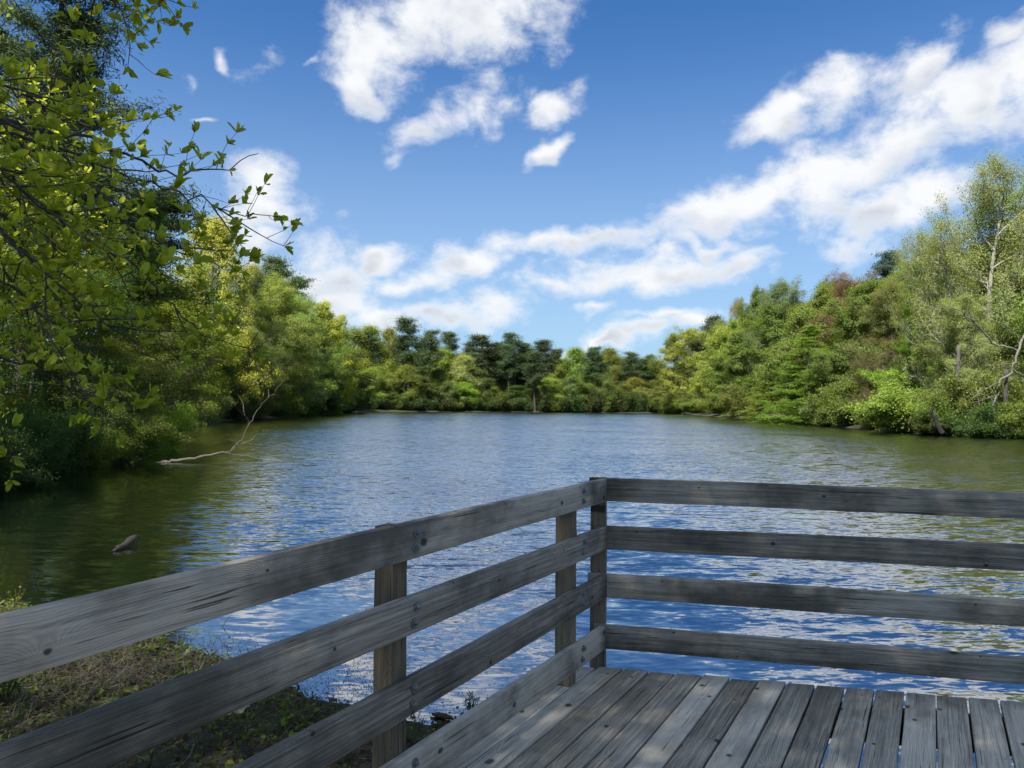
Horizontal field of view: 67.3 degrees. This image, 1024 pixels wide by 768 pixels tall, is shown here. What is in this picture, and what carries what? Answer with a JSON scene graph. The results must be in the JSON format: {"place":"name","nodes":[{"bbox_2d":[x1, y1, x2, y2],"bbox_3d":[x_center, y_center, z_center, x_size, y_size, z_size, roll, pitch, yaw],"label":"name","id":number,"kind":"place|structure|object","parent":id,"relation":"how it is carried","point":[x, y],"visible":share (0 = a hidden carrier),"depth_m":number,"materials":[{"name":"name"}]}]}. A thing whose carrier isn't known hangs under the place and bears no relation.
{"place":"outdoors","nodes":[
{"label":"outdoors","id":0,"kind":"place"},
{"bbox_2d":[240,270,326,392],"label":"broadleaf tree","id":1,"kind":"object","parent":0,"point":[277,290],"visible":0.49,"depth_m":117.88,"materials":[{"name":"green plant"}]},
{"bbox_2d":[0,371,960,767],"bbox_3d":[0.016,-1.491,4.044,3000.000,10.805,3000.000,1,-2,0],"label":"ground","id":2,"kind":"structure","parent":0,"point":[272,727],"depth_m":5.21,"materials":[{"name":"green plant"}]},
{"bbox_2d":[0,0,34,448],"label":"broadleaf tree","id":3,"kind":"object","parent":2,"relation":"on","point":[4,6],"visible":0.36,"depth_m":16.42,"materials":[{"name":"green plant"}]},
{"bbox_2d":[0,425,59,491],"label":"shrub","id":4,"kind":"object","parent":2,"relation":"on","point":[20,450],"visible":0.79,"depth_m":18.33,"materials":[{"name":"green plant"}]},
{"bbox_2d":[0,405,81,478],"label":"shrub","id":5,"kind":"object","parent":2,"relation":"on","point":[51,449],"visible":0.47,"depth_m":20.90,"materials":[{"name":"green plant"}]},
{"bbox_2d":[0,154,87,434],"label":"broadleaf tree","id":6,"kind":"object","parent":2,"relation":"on","point":[33,281],"visible":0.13,"depth_m":24.76,"materials":[{"name":"green plant"}]},
{"bbox_2d":[0,393,112,474],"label":"shrub","id":7,"kind":"object","parent":2,"relation":"on","point":[70,463],"visible":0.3,"depth_m":23.69,"materials":[{"name":"green plant"}]},
{"bbox_2d":[0,362,112,425],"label":"shrub","id":8,"kind":"object","parent":2,"relation":"on","point":[51,396],"visible":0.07,"depth_m":27.49,"materials":[{"name":"green plant"}]},
{"bbox_2d":[0,247,160,431],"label":"broadleaf tree","id":9,"kind":"object","parent":2,"relation":"on","point":[116,285],"visible":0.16,"depth_m":27.24,"materials":[{"name":"green plant"}]},
{"bbox_2d":[6,373,160,431],"bbox_3d":[-16.729,1.023,28.671,5.093,3.110,6.007,0,-2,6],"label":"shrub","id":10,"kind":"object","parent":2,"relation":"on","point":[56,404],"visible":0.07,"depth_m":27.88,"materials":[{"name":"green plant"}]},
{"bbox_2d":[34,403,134,467],"bbox_3d":[-14.295,1.826,26.133,2.954,2.415,3.485,0,-2,9],"label":"shrub","id":11,"kind":"object","parent":2,"relation":"on","point":[103,453],"visible":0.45,"depth_m":25.64,"materials":[{"name":"green plant"}]},
{"bbox_2d":[0,183,207,405],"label":"broadleaf tree","id":12,"kind":"object","parent":2,"relation":"on","point":[152,249],"visible":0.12,"depth_m":38.31,"materials":[{"name":"green plant"}]},
{"bbox_2d":[1,267,208,425],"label":"broadleaf tree","id":13,"kind":"object","parent":2,"relation":"on","point":[151,347],"visible":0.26,"depth_m":31.38,"materials":[{"name":"green plant"}]},
{"bbox_2d":[0,0,220,393],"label":"pine tree","id":14,"kind":"object","parent":2,"relation":"on","point":[60,34],"visible":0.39,"depth_m":34.49,"materials":[{"name":"green plant"}]},
{"bbox_2d":[0,125,225,393],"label":"broadleaf tree","id":15,"kind":"object","parent":2,"relation":"on","point":[82,142],"visible":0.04,"depth_m":46.54,"materials":[{"name":"green plant"}]},
{"bbox_2d":[34,331,198,443],"bbox_3d":[-14.915,0.356,28.525,5.052,4.630,6.474,0,-2,26],"label":"broadleaf tree","id":16,"kind":"object","parent":2,"relation":"on","point":[132,363],"visible":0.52,"depth_m":28.59,"materials":[{"name":"green plant"}]},
{"bbox_2d":[14,238,222,429],"bbox_3d":[-23.234,-2.992,46.144,10.523,12.590,13.806,0,-2,33],"label":"broadleaf tree","id":17,"kind":"object","parent":2,"relation":"on","point":[169,278],"visible":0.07,"depth_m":46.23,"materials":[{"name":"green plant"}]},
{"bbox_2d":[100,409,182,462],"bbox_3d":[-13.710,1.845,27.812,3.595,2.060,2.984,2,-2,-36],"label":"shrub","id":18,"kind":"object","parent":2,"relation":"on","point":[138,443],"visible":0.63,"depth_m":27.69,"materials":[{"name":"green plant"}]},
{"bbox_2d":[0,0,302,491],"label":"overhanging tree","id":19,"kind":"object","parent":2,"relation":"on","point":[38,220],"visible":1,"depth_m":3.85,"materials":[{"name":"green plant"}]},
{"bbox_2d":[70,294,257,447],"bbox_3d":[-16.183,-0.574,36.259,8.259,7.817,8.092,1,-2,-10],"label":"broadleaf tree","id":20,"kind":"object","parent":2,"relation":"on","point":[165,315],"visible":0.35,"depth_m":36.05,"materials":[{"name":"green plant"}]},
{"bbox_2d":[127,393,202,454],"bbox_3d":[-15.372,1.830,32.839,3.530,3.219,4.252,0,-2,19],"label":"shrub","id":21,"kind":"object","parent":2,"relation":"on","point":[183,422],"visible":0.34,"depth_m":33.03,"materials":[{"name":"green plant"}]},
{"bbox_2d":[0,597,344,767],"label":"broad leaved weeds","id":22,"kind":"object","parent":2,"relation":"on","point":[101,690],"visible":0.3,"depth_m":5.56,"materials":[{"name":"green plant"}]},
{"bbox_2d":[127,181,239,391],"bbox_3d":[-25.963,-5.378,56.383,14.605,18.166,11.658,0,-2,29],"label":"pine tree","id":23,"kind":"object","parent":2,"relation":"on","point":[172,240],"visible":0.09,"depth_m":56.44,"materials":[{"name":"green plant"}]},
{"bbox_2d":[123,324,244,436],"bbox_3d":[-19.375,-0.107,44.049,6.240,7.707,7.997,0,-2,26],"label":"broadleaf tree","id":24,"kind":"object","parent":2,"relation":"on","point":[204,409],"visible":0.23,"depth_m":44.50,"materials":[{"name":"green plant"}]},
{"bbox_2d":[153,297,237,424],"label":"broadleaf tree","id":25,"kind":"object","parent":2,"relation":"on","point":[212,375],"visible":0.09,"depth_m":79.92,"materials":[{"name":"green plant"}]},
{"bbox_2d":[181,263,253,387],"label":"broadleaf tree","id":26,"kind":"object","parent":2,"relation":"on","point":[237,366],"visible":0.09,"depth_m":99.77,"materials":[{"name":"green plant"}]},
{"bbox_2d":[168,210,282,406],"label":"broadleaf tree","id":27,"kind":"object","parent":2,"relation":"on","point":[219,233],"visible":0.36,"depth_m":90.88,"materials":[{"name":"green plant"}]},
{"bbox_2d":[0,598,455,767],"bbox_3d":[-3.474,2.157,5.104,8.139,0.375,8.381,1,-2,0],"label":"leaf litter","id":28,"kind":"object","parent":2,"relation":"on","point":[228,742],"visible":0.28,"depth_m":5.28,"materials":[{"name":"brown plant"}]},
{"bbox_2d":[0,629,460,766],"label":"dead grass","id":29,"kind":"structure","parent":2,"relation":"on","point":[100,667],"depth_m":5.78,"materials":[{"name":"beige plant"}]},
{"bbox_2d":[0,597,469,767],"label":"ground cover","id":30,"kind":"object","parent":2,"relation":"on","point":[241,719],"visible":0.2,"depth_m":5.28,"materials":[{"name":"green plant"}]},
{"bbox_2d":[218,381,258,419],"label":"shrub","id":31,"kind":"object","parent":2,"relation":"on","point":[235,413],"visible":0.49,"depth_m":96.31,"materials":[{"name":"green plant"}]},
{"bbox_2d":[208,261,300,404],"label":"broadleaf tree","id":32,"kind":"object","parent":2,"relation":"on","point":[257,287],"visible":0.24,"depth_m":107.22,"materials":[{"name":"green plant"}]},
{"bbox_2d":[221,325,291,410],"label":"broadleaf tree","id":33,"kind":"object","parent":2,"relation":"on","point":[258,347],"visible":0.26,"depth_m":102.52,"materials":[{"name":"green plant"}]},
{"bbox_2d":[246,387,282,418],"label":"shrub","id":34,"kind":"object","parent":2,"relation":"on","point":[265,408],"visible":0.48,"depth_m":104.97,"materials":[{"name":"green plant"}]},
{"bbox_2d":[256,253,316,322],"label":"pine tree","id":35,"kind":"object","parent":2,"relation":"on","point":[274,264],"visible":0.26,"depth_m":146.04,"materials":[{"name":"green plant"}]},
{"bbox_2d":[266,384,314,417],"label":"shrub","id":36,"kind":"object","parent":2,"relation":"on","point":[291,407],"visible":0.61,"depth_m":118.91,"materials":[{"name":"green plant"}]},
{"bbox_2d":[250,319,334,410],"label":"broadleaf tree","id":37,"kind":"object","parent":2,"relation":"on","point":[295,357],"visible":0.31,"depth_m":123.68,"materials":[{"name":"green plant"}]},
{"bbox_2d":[258,292,352,398],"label":"broadleaf tree","id":38,"kind":"object","parent":2,"relation":"on","point":[307,319],"visible":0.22,"depth_m":142.12,"materials":[{"name":"green plant"}]},
{"bbox_2d":[295,298,376,407],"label":"broadleaf tree","id":39,"kind":"object","parent":2,"relation":"on","point":[326,314],"visible":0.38,"depth_m":170.06,"materials":[{"name":"green plant"}]},
{"bbox_2d":[345,326,374,378],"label":"broadleaf tree","id":40,"kind":"object","parent":2,"relation":"on","point":[356,338],"visible":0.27,"depth_m":246.27,"materials":[{"name":"green plant"}]},
{"bbox_2d":[331,345,390,411],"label":"broadleaf tree","id":41,"kind":"object","parent":2,"relation":"on","point":[364,382],"visible":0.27,"depth_m":195.62,"materials":[{"name":"green plant"}]},
{"bbox_2d":[359,330,387,387],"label":"tree","id":42,"kind":"object","parent":2,"relation":"on","point":[374,350],"visible":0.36,"depth_m":251.49,"materials":[{"name":"green plant"}]},
{"bbox_2d":[354,322,395,381],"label":"broadleaf tree","id":43,"kind":"object","parent":2,"relation":"on","point":[385,364],"visible":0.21,"depth_m":277.09,"materials":[{"name":"green plant"}]},
{"bbox_2d":[375,323,406,385],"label":"broadleaf tree","id":44,"kind":"object","parent":2,"relation":"on","point":[389,334],"visible":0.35,"depth_m":284.36,"materials":[{"name":"green plant"}]},
{"bbox_2d":[387,363,426,398],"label":"broadleaf tree","id":45,"kind":"object","parent":2,"relation":"on","point":[403,370],"visible":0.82,"depth_m":248.13,"materials":[{"name":"green plant"}]},
{"bbox_2d":[386,315,428,388],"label":"pine tree","id":46,"kind":"object","parent":2,"relation":"on","point":[407,341],"visible":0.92,"depth_m":260.41,"materials":[{"name":"green plant"}]},
{"bbox_2d":[412,327,449,393],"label":"pine tree","id":47,"kind":"object","parent":2,"relation":"on","point":[427,341],"visible":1,"depth_m":256.94,"materials":[{"name":"green plant"}]},
{"bbox_2d":[421,348,465,395],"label":"broadleaf tree","id":48,"kind":"object","parent":2,"relation":"on","point":[448,364],"visible":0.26,"depth_m":276.78,"materials":[{"name":"green plant"}]},
{"bbox_2d":[433,330,461,375],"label":"pine tree","id":49,"kind":"object","parent":2,"relation":"on","point":[449,340],"visible":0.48,"depth_m":282.62,"materials":[{"name":"green plant"}]},
{"bbox_2d":[445,350,487,397],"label":"broadleaf tree","id":50,"kind":"object","parent":2,"relation":"on","point":[463,361],"visible":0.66,"depth_m":275.56,"materials":[{"name":"green plant"}]},
{"bbox_2d":[462,332,503,400],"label":"pine tree","id":51,"kind":"object","parent":2,"relation":"on","point":[481,340],"visible":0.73,"depth_m":297.97,"materials":[{"name":"green plant"}]},
{"bbox_2d":[495,343,522,400],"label":"pine tree","id":52,"kind":"object","parent":2,"relation":"on","point":[508,354],"visible":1,"depth_m":292.44,"materials":[{"name":"green plant"}]},
{"bbox_2d":[495,330,525,396],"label":"pine tree","id":53,"kind":"object","parent":2,"relation":"on","point":[510,340],"visible":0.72,"depth_m":297.72,"materials":[{"name":"green plant"}]},
{"bbox_2d":[518,350,548,411],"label":"pine tree","id":54,"kind":"object","parent":2,"relation":"on","point":[533,357],"visible":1,"depth_m":278.24,"materials":[{"name":"green plant"}]},
{"bbox_2d":[531,339,563,393],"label":"pine tree","id":55,"kind":"object","parent":2,"relation":"on","point":[543,345],"visible":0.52,"depth_m":300.97,"materials":[{"name":"green plant"}]},
{"bbox_2d":[556,375,589,400],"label":"broadleaf tree","id":56,"kind":"object","parent":2,"relation":"on","point":[574,380],"visible":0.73,"depth_m":289.63,"materials":[{"name":"green plant"}]},
{"bbox_2d":[555,345,595,394],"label":"broadleaf tree","id":57,"kind":"object","parent":2,"relation":"on","point":[575,354],"visible":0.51,"depth_m":315.05,"materials":[{"name":"green plant"}]},
{"bbox_2d":[585,348,612,388],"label":"pine tree","id":58,"kind":"object","parent":2,"relation":"on","point":[597,357],"visible":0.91,"depth_m":298.78,"materials":[{"name":"green plant"}]},
{"bbox_2d":[616,351,644,394],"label":"pine tree","id":59,"kind":"object","parent":2,"relation":"on","point":[628,365],"visible":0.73,"depth_m":309.96,"materials":[{"name":"green plant"}]},
{"bbox_2d":[670,333,713,413],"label":"broadleaf tree","id":60,"kind":"object","parent":2,"relation":"on","point":[697,342],"visible":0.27,"depth_m":253.71,"materials":[{"name":"green plant"}]},
{"bbox_2d":[683,325,731,412],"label":"broadleaf tree","id":61,"kind":"object","parent":2,"relation":"on","point":[698,386],"visible":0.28,"depth_m":211.04,"materials":[{"name":"green plant"}]},
{"bbox_2d":[691,391,732,413],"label":"shrub","id":62,"kind":"object","parent":2,"relation":"on","point":[710,406],"visible":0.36,"depth_m":196.03,"materials":[{"name":"green plant"}]},
{"bbox_2d":[698,327,764,410],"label":"broadleaf tree","id":63,"kind":"object","parent":2,"relation":"on","point":[720,366],"visible":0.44,"depth_m":164.73,"materials":[{"name":"green plant"}]},
{"bbox_2d":[443,667,1023,767],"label":"deck","id":64,"kind":"structure","parent":2,"relation":"on","point":[604,717],"depth_m":3.75,"materials":[{"name":"grey wood"}]},
{"bbox_2d":[0,478,606,767],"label":"railing","id":65,"kind":"object","parent":64,"relation":"attached to","point":[40,637],"visible":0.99,"depth_m":2.58,"materials":[{"name":"grey wood"}]},
{"bbox_2d":[588,477,1023,684],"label":"railing","id":66,"kind":"object","parent":64,"relation":"attached to","point":[943,607],"visible":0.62,"depth_m":4.38,"materials":[{"name":"grey wood"}]},
{"bbox_2d":[717,383,785,418],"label":"shrub","id":67,"kind":"object","parent":2,"relation":"on","point":[733,403],"visible":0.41,"depth_m":146.86,"materials":[{"name":"green plant"}]},
{"bbox_2d":[734,284,769,361],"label":"broadleaf tree","id":68,"kind":"object","parent":2,"relation":"on","point":[751,313],"visible":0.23,"depth_m":191.61,"materials":[{"name":"green plant"}]},
{"bbox_2d":[726,300,798,403],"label":"broadleaf tree","id":69,"kind":"object","parent":2,"relation":"on","point":[768,317],"visible":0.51,"depth_m":150.70,"materials":[{"name":"green plant"}]},
{"bbox_2d":[735,358,790,420],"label":"hemlock tree","id":70,"kind":"object","parent":2,"relation":"on","point":[759,397],"visible":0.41,"depth_m":134.60,"materials":[{"name":"green plant"}]},
{"bbox_2d":[735,275,810,397],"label":"broadleaf tree","id":71,"kind":"object","parent":2,"relation":"on","point":[777,292],"visible":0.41,"depth_m":150.88,"materials":[{"name":"green plant"}]},
{"bbox_2d":[750,322,837,424],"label":"hemlock tree","id":72,"kind":"object","parent":2,"relation":"on","point":[808,341],"visible":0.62,"depth_m":111.19,"materials":[{"name":"green plant"}]},
{"bbox_2d":[749,295,843,401],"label":"broadleaf tree","id":73,"kind":"object","parent":2,"relation":"on","point":[804,314],"visible":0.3,"depth_m":123.22,"materials":[{"name":"green plant"}]},
{"bbox_2d":[760,281,849,399],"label":"broadleaf tree","id":74,"kind":"object","parent":2,"relation":"on","point":[818,298],"visible":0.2,"depth_m":127.96,"materials":[{"name":"green plant"}]},
{"bbox_2d":[795,348,865,425],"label":"broadleaf tree","id":75,"kind":"object","parent":2,"relation":"on","point":[815,380],"visible":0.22,"depth_m":105.17,"materials":[{"name":"green plant"}]},
{"bbox_2d":[787,262,880,386],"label":"budding tree","id":76,"kind":"object","parent":2,"relation":"on","point":[843,284],"visible":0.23,"depth_m":116.08,"materials":[{"name":"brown plant"}]},
{"bbox_2d":[802,372,878,425],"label":"shrub","id":77,"kind":"object","parent":2,"relation":"on","point":[829,405],"visible":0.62,"depth_m":93.79,"materials":[{"name":"green plant"}]},
{"bbox_2d":[801,299,904,394],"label":"broadleaf tree","id":78,"kind":"object","parent":2,"relation":"on","point":[830,365],"visible":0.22,"depth_m":102.32,"materials":[{"name":"green plant"}]},
{"bbox_2d":[818,275,902,394],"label":"broadleaf tree","id":79,"kind":"object","parent":2,"relation":"on","point":[859,299],"visible":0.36,"depth_m":100.97,"materials":[{"name":"green plant"}]},
{"bbox_2d":[860,249,907,283],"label":"pine tree","id":80,"kind":"object","parent":2,"relation":"on","point":[885,264],"visible":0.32,"depth_m":121.14,"materials":[{"name":"green plant"}]},
{"bbox_2d":[847,334,922,403],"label":"budding tree","id":81,"kind":"object","parent":2,"relation":"on","point":[882,341],"visible":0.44,"depth_m":89.74,"materials":[{"name":"green plant"}]},
{"bbox_2d":[841,274,931,395],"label":"broadleaf tree","id":82,"kind":"object","parent":2,"relation":"on","point":[889,298],"visible":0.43,"depth_m":93.64,"materials":[{"name":"green plant"}]},
{"bbox_2d":[841,375,951,432],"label":"shrub","id":83,"kind":"object","parent":2,"relation":"on","point":[891,408],"visible":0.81,"depth_m":73.56,"materials":[{"name":"green plant"}]},
{"bbox_2d":[852,312,980,398],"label":"broadleaf tree","id":84,"kind":"object","parent":2,"relation":"on","point":[877,377],"visible":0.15,"depth_m":81.14,"materials":[{"name":"green plant"}]},
{"bbox_2d":[903,410,955,435],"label":"shrub","id":85,"kind":"object","parent":2,"relation":"on","point":[920,426],"visible":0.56,"depth_m":66.95,"materials":[{"name":"green plant"}]},
{"bbox_2d":[886,251,986,398],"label":"broadleaf tree","id":86,"kind":"object","parent":2,"relation":"on","point":[897,367],"visible":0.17,"depth_m":84.12,"materials":[{"name":"green plant"}]},
{"bbox_2d":[881,215,1000,401],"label":"sycamore tree","id":87,"kind":"object","parent":2,"relation":"on","point":[917,253],"visible":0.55,"depth_m":76.22,"materials":[{"name":"green plant"}]},
{"bbox_2d":[877,251,1007,387],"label":"broadleaf tree","id":88,"kind":"object","parent":2,"relation":"on","point":[893,345],"visible":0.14,"depth_m":83.39,"materials":[{"name":"green plant"}]},
{"bbox_2d":[912,391,1002,433],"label":"shrub","id":89,"kind":"object","parent":2,"relation":"on","point":[924,413],"visible":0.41,"depth_m":66.27,"materials":[{"name":"green plant"}]},
{"bbox_2d":[905,144,1023,412],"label":"sycamore tree","id":90,"kind":"object","parent":2,"relation":"on","point":[989,192],"visible":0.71,"depth_m":71.68,"materials":[{"name":"green plant"}]},
{"bbox_2d":[909,292,1023,403],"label":"broadleaf tree","id":91,"kind":"object","parent":2,"relation":"on","point":[955,319],"visible":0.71,"depth_m":68.49,"materials":[{"name":"green plant"}]},
{"bbox_2d":[910,363,1023,415],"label":"shrub","id":92,"kind":"object","parent":2,"relation":"on","point":[950,381],"visible":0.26,"depth_m":65.33,"materials":[{"name":"green plant"}]},
{"bbox_2d":[925,173,1023,394],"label":"sycamore tree","id":93,"kind":"object","parent":2,"relation":"on","point":[987,255],"visible":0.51,"depth_m":72.50,"materials":[{"name":"green plant"}]},
{"bbox_2d":[939,398,1023,438],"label":"shrub","id":94,"kind":"object","parent":2,"relation":"on","point":[988,426],"visible":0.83,"depth_m":62.21,"materials":[{"name":"green plant"}]},
{"bbox_2d":[951,226,1023,371],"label":"broadleaf tree","id":95,"kind":"object","parent":2,"relation":"on","point":[980,265],"visible":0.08,"depth_m":78.11,"materials":[{"name":"green plant"}]},
{"bbox_2d":[988,400,1023,438],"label":"shrub","id":96,"kind":"object","parent":2,"relation":"on","point":[1014,414],"visible":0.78,"depth_m":61.49,"materials":[{"name":"green plant"}]},
{"bbox_2d":[989,230,1023,377],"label":"broadleaf tree","id":97,"kind":"object","parent":2,"relation":"on","point":[1019,326],"visible":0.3,"depth_m":70.47,"materials":[{"name":"green plant"}]},
{"bbox_2d":[0,412,1023,767],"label":"water","id":98,"kind":"structure","parent":0,"point":[332,476],"depth_m":14.79,"materials":[{"name":"blue liquid"}]},
{"bbox_2d":[154,380,285,462],"bbox_3d":[-10.471,1.444,28.977,5.244,3.536,2.324,1,-2,0],"label":"fallen branch","id":99,"kind":"object","parent":98,"relation":"in","point":[187,459],"visible":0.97,"depth_m":28.47,"materials":[{"name":"wood"}]},
{"bbox_2d":[162,627,503,720],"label":"grass","id":100,"kind":"structure","parent":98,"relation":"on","point":[328,677],"depth_m":6.17,"materials":[{"name":"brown plant"}]},
{"bbox_2d":[648,335,703,412],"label":"broadleaf tree","id":101,"kind":"object","parent":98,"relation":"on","point":[656,382],"visible":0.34,"depth_m":273.66,"materials":[{"name":"green plant"}]},
{"bbox_2d":[0,0,1023,368],"label":"sky","id":102,"kind":"structure","parent":0,"point":[617,174],"materials":[{"name":"blue"}]},
{"bbox_2d":[655,325,709,413],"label":"broadleaf tree","id":103,"kind":"object","parent":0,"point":[682,336],"visible":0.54,"depth_m":260.50,"materials":[{"name":"green plant"}]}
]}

